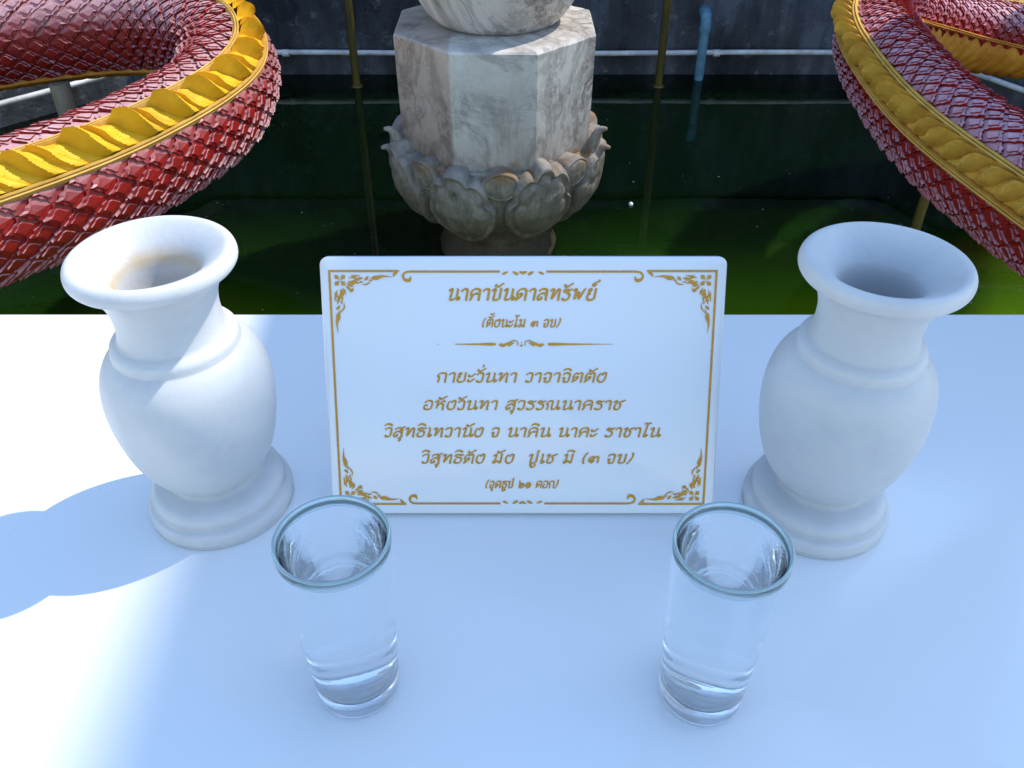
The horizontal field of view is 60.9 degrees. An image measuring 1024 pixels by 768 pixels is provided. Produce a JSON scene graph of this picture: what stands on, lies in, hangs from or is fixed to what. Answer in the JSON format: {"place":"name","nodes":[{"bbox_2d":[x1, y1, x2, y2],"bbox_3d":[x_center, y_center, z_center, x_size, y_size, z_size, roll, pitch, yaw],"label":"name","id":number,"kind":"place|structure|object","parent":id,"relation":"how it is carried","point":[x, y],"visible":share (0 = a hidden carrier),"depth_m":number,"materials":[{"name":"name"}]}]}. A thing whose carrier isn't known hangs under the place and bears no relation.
{"place":"outdoors","nodes":[
{"label":"outdoors","id":0,"kind":"place"},
{"bbox_2d":[419,0,573,35],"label":"marble jar","id":1,"kind":"object","parent":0,"point":[495,17],"visible":1,"depth_m":2.02,"materials":[{"name":"white stone"}]},
{"bbox_2d":[0,74,1023,314],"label":"pond water","id":2,"kind":"structure","parent":0,"point":[317,156],"depth_m":2.79,"materials":[{"name":"green liquid"}]},
{"bbox_2d":[48,80,77,116],"bbox_3d":[-1.285,-0.695,2.597,0.084,0.405,0.084,0,38,0],"label":"support post","id":3,"kind":"object","parent":2,"relation":"on","point":[63,96],"visible":0.12,"depth_m":2.48,"materials":[{"name":"concrete"}]},
{"bbox_2d":[0,0,281,288],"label":"serpent sculpture","id":4,"kind":"object","parent":3,"relation":"on","point":[189,115],"visible":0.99,"depth_m":1.94,"materials":[{"name":"red"}]},
{"bbox_2d":[343,0,362,87],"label":"pole","id":5,"kind":"object","parent":2,"relation":"on","point":[351,35],"visible":0.9,"depth_m":3.44,"materials":[{"name":"metal"}]},
{"bbox_2d":[381,5,610,255],"bbox_3d":[-0.042,-0.652,2.374,0.594,0.648,0.587,0,38,0],"label":"lotus pedestal","id":6,"kind":"object","parent":2,"relation":"on","point":[497,146],"visible":0.98,"depth_m":2.14,"materials":[{"name":"stone"}]},
{"bbox_2d":[653,0,671,87],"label":"pole","id":7,"kind":"object","parent":2,"relation":"on","point":[663,35],"visible":0.9,"depth_m":3.44,"materials":[{"name":"metal"}]},
{"bbox_2d":[910,195,929,230],"bbox_3d":[0.930,-0.300,2.056,0.033,0.455,0.033,0,38,0],"label":"support post","id":8,"kind":"object","parent":2,"relation":"on","point":[920,212],"visible":0.12,"depth_m":1.98,"materials":[{"name":"metal"}]},
{"bbox_2d":[830,0,1023,278],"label":"serpent sculpture","id":9,"kind":"object","parent":8,"relation":"on","point":[943,125],"visible":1,"depth_m":1.76,"materials":[{"name":"red"}]},
{"label":"ground","id":10,"kind":"structure","parent":0,"visible":0},
{"bbox_2d":[0,315,1023,767],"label":"altar table","id":11,"kind":"object","parent":10,"relation":"on","point":[130,637],"visible":0.5,"depth_m":0.60,"materials":[{"name":"white"}]},
{"bbox_2d":[60,215,293,549],"bbox_3d":[-0.230,0.003,0.624,0.116,0.222,0.117,0,38,0],"label":"vase","id":12,"kind":"object","parent":11,"relation":"on","point":[187,389],"visible":1,"depth_m":0.58,"materials":[{"name":"stained white ceramic"}]},
{"bbox_2d":[271,495,399,717],"bbox_3d":[-0.099,0.138,0.519,0.065,0.139,0.065,0,38,0],"label":"water glass","id":13,"kind":"object","parent":11,"relation":"on","point":[332,557],"visible":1,"depth_m":0.48,"materials":[{"name":"clear glass"}]},
{"bbox_2d":[320,256,726,512],"bbox_3d":[0.008,-0.013,0.675,0.294,0.183,0.141,0,38,0],"label":"prayer sign","id":14,"kind":"object","parent":11,"relation":"on","point":[522,384],"visible":1,"depth_m":0.65,"materials":[{"name":"white plastic"}]},
{"bbox_2d":[659,502,794,725],"bbox_3d":[0.120,0.141,0.515,0.065,0.139,0.065,0,38,0],"label":"water glass","id":15,"kind":"object","parent":11,"relation":"on","point":[732,565],"visible":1,"depth_m":0.48,"materials":[{"name":"clear glass"}]},
{"bbox_2d":[742,222,977,559],"bbox_3d":[0.236,0.008,0.617,0.117,0.222,0.116,0,38,0],"label":"vase","id":16,"kind":"object","parent":11,"relation":"on","point":[849,398],"visible":0.99,"depth_m":0.57,"materials":[{"name":"ceramic"}]},
{"bbox_2d":[0,0,1023,127],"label":"pond wall","id":17,"kind":"structure","parent":10,"relation":"on","point":[620,25],"depth_m":3.56,"materials":[{"name":"grey concrete"}]},
{"bbox_2d":[0,49,1023,106],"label":"water pipe","id":18,"kind":"object","parent":17,"relation":"attached to","point":[288,53],"visible":0.59,"depth_m":3.57,"materials":[{"name":"white plastic"}]},
{"bbox_2d":[694,5,711,80],"bbox_3d":[0.775,-1.381,3.558,0.045,0.292,0.084,0,38,0],"label":"drain pipe","id":19,"kind":"object","parent":17,"relation":"attached to","point":[705,13],"visible":0.98,"depth_m":3.51,"materials":[{"name":"blue plastic"}]}
]}

